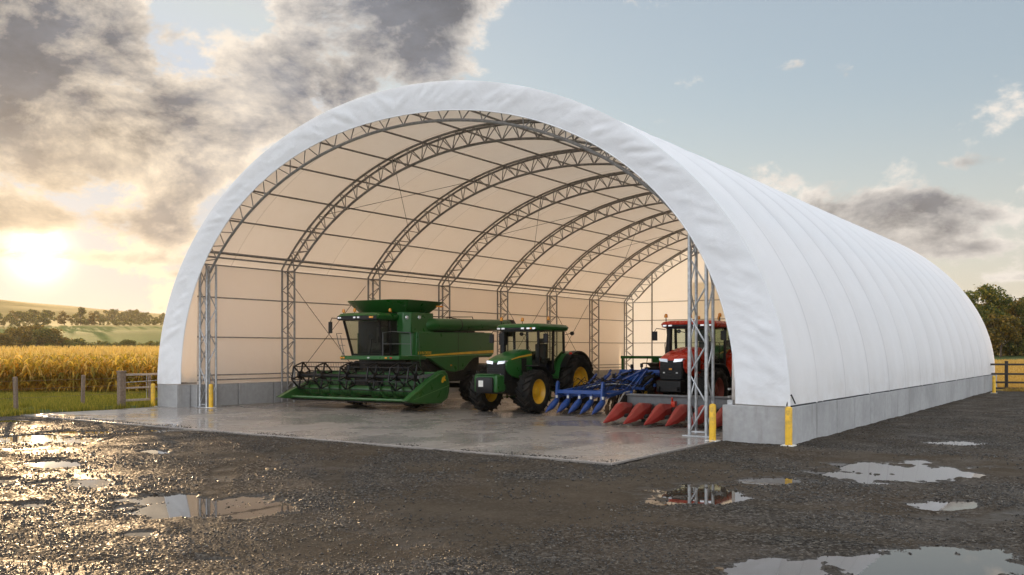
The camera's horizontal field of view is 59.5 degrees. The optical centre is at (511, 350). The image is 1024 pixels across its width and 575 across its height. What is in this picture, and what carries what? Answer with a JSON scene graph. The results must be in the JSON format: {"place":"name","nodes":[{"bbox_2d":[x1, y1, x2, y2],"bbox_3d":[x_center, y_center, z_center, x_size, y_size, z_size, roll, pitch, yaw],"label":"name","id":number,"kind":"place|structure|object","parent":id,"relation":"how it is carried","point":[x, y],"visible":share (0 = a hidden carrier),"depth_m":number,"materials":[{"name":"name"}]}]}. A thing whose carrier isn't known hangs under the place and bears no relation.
{"place":"outdoors","nodes":[
{"label":"outdoors","id":0,"kind":"place"},
{"bbox_2d":[0,344,159,389],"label":"corn field","id":1,"kind":"structure","parent":0,"point":[50,349],"depth_m":60.31,"materials":[{"name":"yellow plant"}]},
{"bbox_2d":[0,300,1023,416],"bbox_3d":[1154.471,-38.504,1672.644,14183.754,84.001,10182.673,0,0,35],"label":"ground","id":2,"kind":"structure","parent":0,"point":[113,333],"depth_m":426.12,"materials":[{"name":"plant"}]},
{"bbox_2d":[1,353,14,391],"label":"corn plant","id":3,"kind":"object","parent":2,"relation":"on","point":[5,374],"visible":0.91,"depth_m":46.23,"materials":[{"name":"yellow plant"}]},
{"bbox_2d":[2,351,14,391],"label":"corn plant","id":4,"kind":"object","parent":2,"relation":"on","point":[6,373],"visible":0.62,"depth_m":46.87,"materials":[{"name":"yellow plant"}]},
{"bbox_2d":[0,332,18,349],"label":"valley tree","id":5,"kind":"object","parent":2,"relation":"on","point":[5,338],"visible":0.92,"depth_m":214.88,"materials":[{"name":"green plant"}]},
{"bbox_2d":[0,352,21,387],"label":"corn plant","id":6,"kind":"object","parent":2,"relation":"on","point":[7,361],"visible":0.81,"depth_m":46.34,"materials":[{"name":"yellow plant"}]},
{"bbox_2d":[0,352,25,389],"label":"corn plant","id":7,"kind":"object","parent":2,"relation":"on","point":[8,366],"visible":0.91,"depth_m":46.35,"materials":[{"name":"yellow plant"}]},
{"bbox_2d":[8,352,22,387],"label":"corn plant","id":8,"kind":"object","parent":2,"relation":"on","point":[14,362],"visible":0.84,"depth_m":46.11,"materials":[{"name":"yellow plant"}]},
{"bbox_2d":[10,356,22,392],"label":"corn plant","id":9,"kind":"object","parent":2,"relation":"on","point":[17,374],"visible":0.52,"depth_m":46.88,"materials":[{"name":"yellow plant"}]},
{"bbox_2d":[3,326,33,347],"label":"valley tree","id":10,"kind":"object","parent":2,"relation":"on","point":[24,335],"visible":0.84,"depth_m":221.24,"materials":[{"name":"green plant"}]},
{"bbox_2d":[8,346,29,390],"bbox_3d":[-25.716,0.974,46.928,0.766,2.585,1.404,5,3,37],"label":"corn plant","id":11,"kind":"object","parent":2,"relation":"on","point":[23,365],"visible":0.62,"depth_m":46.86,"materials":[{"name":"yellow plant"}]},
{"bbox_2d":[8,352,32,391],"bbox_3d":[-25.380,1.114,46.481,1.437,2.314,0.832,1,-4,-5],"label":"corn plant","id":12,"kind":"object","parent":2,"relation":"on","point":[21,370],"visible":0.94,"depth_m":46.53,"materials":[{"name":"yellow plant"}]},
{"bbox_2d":[12,351,34,389],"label":"corn plant","id":13,"kind":"object","parent":2,"relation":"on","point":[19,369],"visible":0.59,"depth_m":46.73,"materials":[{"name":"yellow plant"}]},
{"bbox_2d":[17,356,30,390],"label":"corn plant","id":14,"kind":"object","parent":2,"relation":"on","point":[23,379],"visible":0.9,"depth_m":46.39,"materials":[{"name":"yellow plant"}]},
{"bbox_2d":[0,311,53,326],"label":"hilltop wood","id":15,"kind":"object","parent":2,"relation":"on","point":[34,317],"visible":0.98,"depth_m":461.90,"materials":[{"name":"green plant"}]},
{"bbox_2d":[19,354,37,387],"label":"corn plant","id":16,"kind":"object","parent":2,"relation":"on","point":[30,372],"visible":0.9,"depth_m":46.44,"materials":[{"name":"yellow plant"}]},
{"bbox_2d":[15,324,43,344],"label":"valley tree","id":17,"kind":"object","parent":2,"relation":"on","point":[35,326],"visible":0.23,"depth_m":238.92,"materials":[{"name":"green plant"}]},
{"bbox_2d":[22,359,37,391],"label":"corn plant","id":18,"kind":"object","parent":2,"relation":"on","point":[34,383],"visible":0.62,"depth_m":46.96,"materials":[{"name":"yellow plant"}]},
{"bbox_2d":[24,355,36,390],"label":"corn plant","id":19,"kind":"object","parent":2,"relation":"on","point":[27,386],"visible":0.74,"depth_m":46.99,"materials":[{"name":"yellow plant"}]},
{"bbox_2d":[18,356,47,391],"bbox_3d":[-24.932,1.262,46.508,0.813,2.031,1.319,-4,0,42],"label":"corn plant","id":20,"kind":"object","parent":2,"relation":"on","point":[32,375],"visible":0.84,"depth_m":46.57,"materials":[{"name":"yellow plant"}]},
{"bbox_2d":[26,309,39,323],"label":"hillside tree","id":21,"kind":"object","parent":2,"relation":"on","point":[35,311],"visible":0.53,"depth_m":509.28,"materials":[{"name":"green plant"}]},
{"bbox_2d":[28,349,51,390],"bbox_3d":[-24.536,1.074,46.303,1.328,2.393,0.619,0,0,10],"label":"corn plant","id":22,"kind":"object","parent":2,"relation":"on","point":[39,369],"visible":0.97,"depth_m":46.42,"materials":[{"name":"yellow plant"}]},
{"bbox_2d":[20,327,60,349],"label":"valley tree","id":23,"kind":"object","parent":2,"relation":"on","point":[41,334],"visible":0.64,"depth_m":227.12,"materials":[{"name":"green plant"}]},
{"bbox_2d":[32,348,51,389],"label":"corn plant","id":24,"kind":"object","parent":2,"relation":"on","point":[41,366],"visible":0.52,"depth_m":47.67,"materials":[{"name":"yellow plant"}]},
{"bbox_2d":[30,353,55,391],"bbox_3d":[-24.442,1.188,46.578,0.674,2.173,1.354,-5,-2,39],"label":"corn plant","id":25,"kind":"object","parent":2,"relation":"on","point":[41,371],"visible":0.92,"depth_m":46.50,"materials":[{"name":"yellow plant"}]},
{"bbox_2d":[36,352,56,389],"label":"corn plant","id":26,"kind":"object","parent":2,"relation":"on","point":[44,370],"visible":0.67,"depth_m":47.26,"materials":[{"name":"yellow plant"}]},
{"bbox_2d":[35,351,59,390],"bbox_3d":[-24.141,1.139,46.662,1.410,2.262,0.701,-1,-1,-2],"label":"corn plant","id":27,"kind":"object","parent":2,"relation":"on","point":[49,374],"visible":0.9,"depth_m":46.69,"materials":[{"name":"yellow plant"}]},
{"bbox_2d":[40,309,55,323],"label":"hillside tree","id":28,"kind":"object","parent":2,"relation":"on","point":[51,313],"visible":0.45,"depth_m":499.61,"materials":[{"name":"green plant"}]},
{"bbox_2d":[39,358,64,392],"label":"corn plant","id":29,"kind":"object","parent":2,"relation":"on","point":[51,377],"visible":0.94,"depth_m":46.54,"materials":[{"name":"yellow plant"}]},
{"bbox_2d":[42,349,62,387],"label":"corn plant","id":30,"kind":"object","parent":2,"relation":"on","point":[53,370],"visible":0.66,"depth_m":47.18,"materials":[{"name":"yellow plant"}]},
{"bbox_2d":[35,328,72,345],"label":"valley tree","id":31,"kind":"object","parent":2,"relation":"on","point":[56,331],"visible":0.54,"depth_m":230.79,"materials":[{"name":"green plant"}]},
{"bbox_2d":[44,352,65,390],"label":"corn plant","id":32,"kind":"object","parent":2,"relation":"on","point":[55,372],"visible":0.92,"depth_m":46.62,"materials":[{"name":"yellow plant"}]},
{"bbox_2d":[49,351,61,390],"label":"corn plant","id":33,"kind":"object","parent":2,"relation":"on","point":[52,370],"visible":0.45,"depth_m":47.81,"materials":[{"name":"yellow plant"}]},
{"bbox_2d":[50,349,71,386],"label":"corn plant","id":34,"kind":"object","parent":2,"relation":"on","point":[62,373],"visible":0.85,"depth_m":46.79,"materials":[{"name":"yellow plant"}]},
{"bbox_2d":[52,351,72,391],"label":"corn plant","id":35,"kind":"object","parent":2,"relation":"on","point":[63,370],"visible":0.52,"depth_m":47.30,"materials":[{"name":"yellow plant"}]},
{"bbox_2d":[55,311,72,324],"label":"hillside tree","id":36,"kind":"object","parent":2,"relation":"on","point":[60,319],"visible":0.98,"depth_m":498.40,"materials":[{"name":"green plant"}]},
{"bbox_2d":[52,352,76,390],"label":"corn plant","id":37,"kind":"object","parent":2,"relation":"on","point":[66,371],"visible":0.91,"depth_m":46.60,"materials":[{"name":"yellow plant"}]},
{"bbox_2d":[55,340,78,348],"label":"valley tree","id":38,"kind":"object","parent":2,"relation":"on","point":[66,343],"visible":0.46,"depth_m":229.78,"materials":[{"name":"green plant"}]},
{"bbox_2d":[57,352,78,391],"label":"corn plant","id":39,"kind":"object","parent":2,"relation":"on","point":[68,372],"visible":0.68,"depth_m":47.33,"materials":[{"name":"yellow plant"}]},
{"bbox_2d":[59,354,80,389],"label":"corn plant","id":40,"kind":"object","parent":2,"relation":"on","point":[70,374],"visible":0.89,"depth_m":46.69,"materials":[{"name":"yellow plant"}]},
{"bbox_2d":[67,354,81,390],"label":"corn plant","id":41,"kind":"object","parent":2,"relation":"on","point":[72,373],"visible":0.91,"depth_m":46.68,"materials":[{"name":"yellow plant"}]},
{"bbox_2d":[0,375,150,409],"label":"wire fence","id":42,"kind":"object","parent":2,"relation":"on","point":[15,392],"visible":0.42,"depth_m":37.22,"materials":[{"name":"brown wood"}]},
{"bbox_2d":[0,388,157,416],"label":"grass verge","id":43,"kind":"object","parent":2,"relation":"on","point":[68,401],"depth_m":37.71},
{"bbox_2d":[69,348,89,391],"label":"corn plant","id":44,"kind":"object","parent":2,"relation":"on","point":[80,369],"visible":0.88,"depth_m":46.84,"materials":[{"name":"yellow plant"}]},
{"bbox_2d":[71,307,88,324],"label":"hillside tree","id":45,"kind":"object","parent":2,"relation":"on","point":[82,312],"visible":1,"depth_m":494.75,"materials":[{"name":"green plant"}]},
{"bbox_2d":[71,339,89,347],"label":"valley tree","id":46,"kind":"object","parent":2,"relation":"on","point":[80,342],"visible":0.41,"depth_m":236.14,"materials":[{"name":"green plant"}]},
{"bbox_2d":[72,349,91,390],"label":"corn plant","id":47,"kind":"object","parent":2,"relation":"on","point":[87,363],"visible":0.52,"depth_m":47.14,"materials":[{"name":"yellow plant"}]},
{"bbox_2d":[75,356,94,389],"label":"corn plant","id":48,"kind":"object","parent":2,"relation":"on","point":[85,372],"visible":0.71,"depth_m":46.81,"materials":[{"name":"yellow plant"}]},
{"bbox_2d":[74,353,97,392],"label":"corn plant","id":49,"kind":"object","parent":2,"relation":"on","point":[88,372],"visible":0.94,"depth_m":46.77,"materials":[{"name":"yellow plant"}]},
{"bbox_2d":[21,338,159,349],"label":"hedge","id":50,"kind":"object","parent":2,"relation":"on","point":[106,343],"visible":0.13,"depth_m":245.56,"materials":[{"name":"green plant"}]},
{"bbox_2d":[80,352,102,393],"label":"corn plant","id":51,"kind":"object","parent":2,"relation":"on","point":[90,373],"visible":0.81,"depth_m":46.91,"materials":[{"name":"yellow plant"}]},
{"bbox_2d":[86,312,99,323],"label":"hillside tree","id":52,"kind":"object","parent":2,"relation":"on","point":[91,319],"visible":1,"depth_m":499.27,"materials":[{"name":"green plant"}]},
{"bbox_2d":[83,347,105,390],"bbox_3d":[-22.188,1.010,47.274,1.414,2.523,0.656,0,0,19],"label":"corn plant","id":53,"kind":"object","parent":2,"relation":"on","point":[93,364],"visible":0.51,"depth_m":47.42,"materials":[{"name":"yellow plant"}]},
{"bbox_2d":[84,349,105,392],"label":"corn plant","id":54,"kind":"object","parent":2,"relation":"on","point":[94,380],"visible":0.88,"depth_m":46.78,"materials":[{"name":"yellow plant"}]},
{"bbox_2d":[87,351,110,390],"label":"corn plant","id":55,"kind":"object","parent":2,"relation":"on","point":[97,373],"visible":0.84,"depth_m":46.95,"materials":[{"name":"yellow plant"}]},
{"bbox_2d":[93,351,107,390],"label":"corn plant","id":56,"kind":"object","parent":2,"relation":"on","point":[98,383],"visible":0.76,"depth_m":47.40,"materials":[{"name":"yellow plant"}]},
{"bbox_2d":[94,351,111,392],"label":"corn plant","id":57,"kind":"object","parent":2,"relation":"on","point":[102,371],"visible":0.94,"depth_m":46.87,"materials":[{"name":"yellow plant"}]},
{"bbox_2d":[94,351,116,388],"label":"corn plant","id":58,"kind":"object","parent":2,"relation":"on","point":[106,376],"visible":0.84,"depth_m":47.04,"materials":[{"name":"yellow plant"}]},
{"bbox_2d":[94,349,116,389],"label":"corn plant","id":59,"kind":"object","parent":2,"relation":"on","point":[106,364],"visible":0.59,"depth_m":47.62,"materials":[{"name":"yellow plant"}]},
{"bbox_2d":[101,358,118,388],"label":"corn plant","id":60,"kind":"object","parent":2,"relation":"on","point":[111,373],"visible":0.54,"depth_m":47.55,"materials":[{"name":"yellow plant"}]},
{"bbox_2d":[105,354,124,391],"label":"corn plant","id":61,"kind":"object","parent":2,"relation":"on","point":[114,372],"visible":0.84,"depth_m":46.86,"materials":[{"name":"yellow plant"}]},
{"bbox_2d":[109,348,124,389],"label":"corn plant","id":62,"kind":"object","parent":2,"relation":"on","point":[117,367],"visible":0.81,"depth_m":47.09,"materials":[{"name":"yellow plant"}]},
{"bbox_2d":[70,318,163,325],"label":"hedge","id":63,"kind":"object","parent":2,"relation":"on","point":[123,323],"visible":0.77,"depth_m":492.54,"materials":[{"name":"green plant"}]},
{"bbox_2d":[94,309,146,321],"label":"hilltop wood","id":64,"kind":"object","parent":2,"relation":"on","point":[114,314],"visible":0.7,"depth_m":704.41,"materials":[{"name":"green plant"}]},
{"bbox_2d":[114,351,128,385],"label":"corn plant","id":65,"kind":"object","parent":2,"relation":"on","point":[123,352],"visible":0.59,"depth_m":46.91,"materials":[{"name":"yellow plant"}]},
{"bbox_2d":[116,371,126,408],"bbox_3d":[-15.639,1.702,35.900,0.290,1.795,0.290,0,0,35],"label":"gate post","id":66,"kind":"object","parent":2,"relation":"on","point":[121,386],"visible":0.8,"depth_m":35.81,"materials":[{"name":"brown wood"}]},
{"bbox_2d":[126,373,157,401],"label":"gate","id":67,"kind":"structure","parent":66,"relation":"attached to","point":[146,386],"depth_m":36.68,"materials":[{"name":"brown metal"}]},
{"bbox_2d":[117,346,134,384],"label":"corn plant","id":68,"kind":"object","parent":2,"relation":"on","point":[123,367],"visible":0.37,"depth_m":47.78,"materials":[{"name":"yellow plant"}]},
{"bbox_2d":[116,349,138,391],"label":"corn plant","id":69,"kind":"object","parent":2,"relation":"on","point":[130,358],"visible":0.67,"depth_m":47.23,"materials":[{"name":"yellow plant"}]},
{"bbox_2d":[122,350,141,390],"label":"corn plant","id":70,"kind":"object","parent":2,"relation":"on","point":[130,372],"visible":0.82,"depth_m":46.96,"materials":[{"name":"yellow plant"}]},
{"bbox_2d":[116,339,148,346],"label":"valley tree","id":71,"kind":"object","parent":2,"relation":"on","point":[128,342],"visible":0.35,"depth_m":237.36,"materials":[{"name":"green plant"}]},
{"bbox_2d":[127,353,147,390],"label":"corn plant","id":72,"kind":"object","parent":2,"relation":"on","point":[136,371],"visible":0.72,"depth_m":47.09,"materials":[{"name":"yellow plant"}]},
{"bbox_2d":[131,358,143,390],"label":"corn plant","id":73,"kind":"object","parent":2,"relation":"on","point":[141,379],"visible":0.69,"depth_m":47.20,"materials":[{"name":"yellow plant"}]},
{"bbox_2d":[129,347,153,389],"bbox_3d":[-19.569,1.004,47.289,0.818,2.532,1.606,0,0,15],"label":"corn plant","id":74,"kind":"object","parent":2,"relation":"on","point":[142,362],"visible":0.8,"depth_m":47.19,"materials":[{"name":"yellow plant"}]},
{"bbox_2d":[135,348,147,390],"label":"corn plant","id":75,"kind":"object","parent":2,"relation":"on","point":[145,349],"visible":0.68,"depth_m":47.78,"materials":[{"name":"yellow plant"}]},
{"bbox_2d":[141,312,149,321],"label":"hillside tree","id":76,"kind":"object","parent":2,"relation":"on","point":[145,315],"visible":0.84,"depth_m":689.11,"materials":[{"name":"green plant"}]},
{"bbox_2d":[137,354,155,390],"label":"corn plant","id":77,"kind":"object","parent":2,"relation":"on","point":[145,369],"visible":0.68,"depth_m":47.21,"materials":[{"name":"yellow plant"}]},
{"bbox_2d":[147,356,157,389],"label":"corn plant","id":78,"kind":"object","parent":2,"relation":"on","point":[151,370],"visible":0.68,"depth_m":47.30,"materials":[{"name":"yellow plant"}]},
{"bbox_2d":[149,356,157,391],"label":"corn plant","id":79,"kind":"object","parent":2,"relation":"on","point":[154,376],"visible":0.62,"depth_m":47.38,"materials":[{"name":"yellow plant"}]},
{"bbox_2d":[151,384,157,406],"bbox_3d":[-14.749,1.823,36.837,0.300,0.955,0.300,0,0,35],"label":"bollard","id":80,"kind":"object","parent":2,"relation":"on","point":[153,393],"visible":0.9,"depth_m":36.77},
{"bbox_2d":[148,313,164,321],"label":"hilltop wood","id":81,"kind":"object","parent":2,"relation":"on","point":[160,316],"visible":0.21,"depth_m":693.91,"materials":[{"name":"green plant"}]},
{"bbox_2d":[21,389,722,464],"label":"concrete slab","id":82,"kind":"structure","parent":2,"relation":"on","point":[454,422],"depth_m":26.98,"materials":[{"name":"concrete"}]},
{"bbox_2d":[205,384,215,407],"bbox_3d":[-12.019,1.802,35.799,0.300,0.955,0.300,0,0,35],"label":"bollard","id":83,"kind":"object","parent":82,"relation":"on","point":[210,395],"visible":1,"depth_m":35.72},
{"bbox_2d":[158,369,619,406],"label":"concrete wall","id":84,"kind":"structure","parent":82,"relation":"on","point":[180,395],"depth_m":37.69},
{"bbox_2d":[277,299,515,406],"bbox_3d":[-3.876,0.115,38.883,6.747,4.330,10.586,0,0,32],"label":"combine harvester","id":85,"kind":"object","parent":82,"relation":"on","point":[412,353],"visible":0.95,"depth_m":36.42,"materials":[{"name":"metal"}]},
{"bbox_2d":[468,316,593,412],"bbox_3d":[0.599,0.487,34.208,2.881,3.585,5.809,0,0,34],"label":"tractor","id":86,"kind":"object","parent":82,"relation":"on","point":[526,379],"visible":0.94,"depth_m":33.28,"materials":[{"name":"metal"}]},
{"bbox_2d":[157,80,994,436],"bbox_3d":[6.869,-3.153,44.601,26.143,10.866,37.439,0,0,35],"label":"storage shelter","id":87,"kind":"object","parent":82,"relation":"on","point":[475,200],"visible":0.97,"depth_m":37.54,"materials":[{"name":"fabric"}]},
{"bbox_2d":[692,282,728,346],"bbox_3d":[17.564,-1.300,59.848,11.800,7.000,0.050,0,0,35],"label":"rear door","id":88,"kind":"structure","parent":87,"relation":"in","point":[718,308],"depth_m":62.53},
{"bbox_2d":[545,357,659,414],"bbox_3d":[3.536,1.245,32.912,2.756,2.032,4.454,0,0,37],"label":"cultivator","id":89,"kind":"object","parent":82,"relation":"on","point":[629,382],"visible":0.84,"depth_m":32.39,"materials":[{"name":"blue paint"}]},
{"bbox_2d":[618,356,661,394],"bbox_3d":[7.200,1.270,44.758,3.850,2.020,1.400,0,0,35],"label":"seed drill","id":90,"kind":"object","parent":82,"relation":"on","point":[655,359],"visible":0.02,"depth_m":45.07,"materials":[{"name":"green paint"}]},
{"bbox_2d":[603,391,731,427],"bbox_3d":[4.764,1.789,27.076,3.875,0.982,2.102,0,0,35],"label":"corn header","id":91,"kind":"object","parent":82,"relation":"on","point":[654,408],"visible":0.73,"depth_m":27.38,"materials":[{"name":"red paint"}]},
{"bbox_2d":[637,313,731,395],"bbox_3d":[7.220,0.416,34.754,3.284,3.728,5.743,0,0,34],"label":"tractor","id":92,"kind":"object","parent":82,"relation":"on","point":[672,367],"visible":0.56,"depth_m":33.18,"materials":[{"name":"metal"}]},
{"bbox_2d":[691,316,730,357],"bbox_3d":[9.687,0.326,41.203,3.140,3.908,6.332,0,0,33],"label":"tractor","id":93,"kind":"object","parent":82,"relation":"on","point":[728,345],"visible":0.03,"depth_m":40.92,"materials":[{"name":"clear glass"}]},
{"bbox_2d":[705,404,719,441],"bbox_3d":[5.102,1.823,22.804,0.300,0.955,0.300,0,0,35],"label":"bollard","id":94,"kind":"object","parent":82,"relation":"on","point":[712,422],"visible":0.98,"depth_m":22.73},
{"bbox_2d":[0,391,1023,574],"bbox_3d":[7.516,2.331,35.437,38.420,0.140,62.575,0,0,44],"label":"gravel yard","id":95,"kind":"structure","parent":2,"relation":"on","point":[508,513],"depth_m":13.33,"materials":[{"name":"gravel"}]},
{"bbox_2d":[0,420,1023,574],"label":"puddle water","id":96,"kind":"structure","parent":95,"relation":"on","point":[935,560],"depth_m":13.32,"materials":[{"name":"grey liquid"}]},
{"bbox_2d":[780,406,796,446],"bbox_3d":[6.686,1.823,21.666,0.300,0.955,0.300,0,0,35],"label":"bollard","id":97,"kind":"object","parent":95,"relation":"on","point":[788,425],"visible":1,"depth_m":21.59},
{"bbox_2d":[992,376,995,392],"bbox_3d":[26.073,1.823,48.500,0.300,0.955,0.300,0,0,35],"label":"bollard","id":98,"kind":"object","parent":95,"relation":"on","point":[993,384],"visible":0.95,"depth_m":48.44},
{"bbox_2d":[723,375,996,444],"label":"concrete wall","id":99,"kind":"structure","parent":2,"relation":"on","point":[759,424],"depth_m":24.90,"materials":[{"name":"concrete"}]},
{"bbox_2d":[963,290,989,324],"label":"tall tree","id":100,"kind":"object","parent":2,"relation":"on","point":[974,299],"visible":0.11,"depth_m":115.90,"materials":[{"name":"green plant"}]},
{"bbox_2d":[972,283,1016,328],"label":"tall tree","id":101,"kind":"object","parent":2,"relation":"on","point":[991,298],"visible":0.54,"depth_m":120.22,"materials":[{"name":"green plant"}]},
{"bbox_2d":[984,312,1022,356],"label":"tall tree","id":102,"kind":"object","parent":2,"relation":"on","point":[1007,326],"visible":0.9,"depth_m":115.19,"materials":[{"name":"green plant"}]},
{"bbox_2d":[990,361,1023,388],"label":"rail fence","id":103,"kind":"object","parent":2,"relation":"on","point":[1006,373],"visible":0.54,"depth_m":50.92,"materials":[{"name":"brown wood"}]},
{"bbox_2d":[992,332,1023,355],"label":"hedge","id":104,"kind":"object","parent":2,"relation":"on","point":[1010,348],"visible":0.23,"depth_m":122.98,"materials":[{"name":"green plant"}]},
{"bbox_2d":[1001,298,1023,354],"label":"tall tree","id":105,"kind":"object","parent":2,"relation":"on","point":[1011,309],"visible":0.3,"depth_m":123.05,"materials":[{"name":"green plant"}]},
{"bbox_2d":[1014,295,1023,326],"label":"tall tree","id":106,"kind":"object","parent":2,"relation":"on","point":[1021,308],"visible":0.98,"depth_m":120.31,"materials":[{"name":"green plant"}]},
{"bbox_2d":[0,0,1023,343],"label":"sky","id":107,"kind":"structure","parent":0,"point":[124,124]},
{"bbox_2d":[994,354,1023,390],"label":"stubble field","id":108,"kind":"structure","parent":0,"point":[1018,386],"depth_m":67.65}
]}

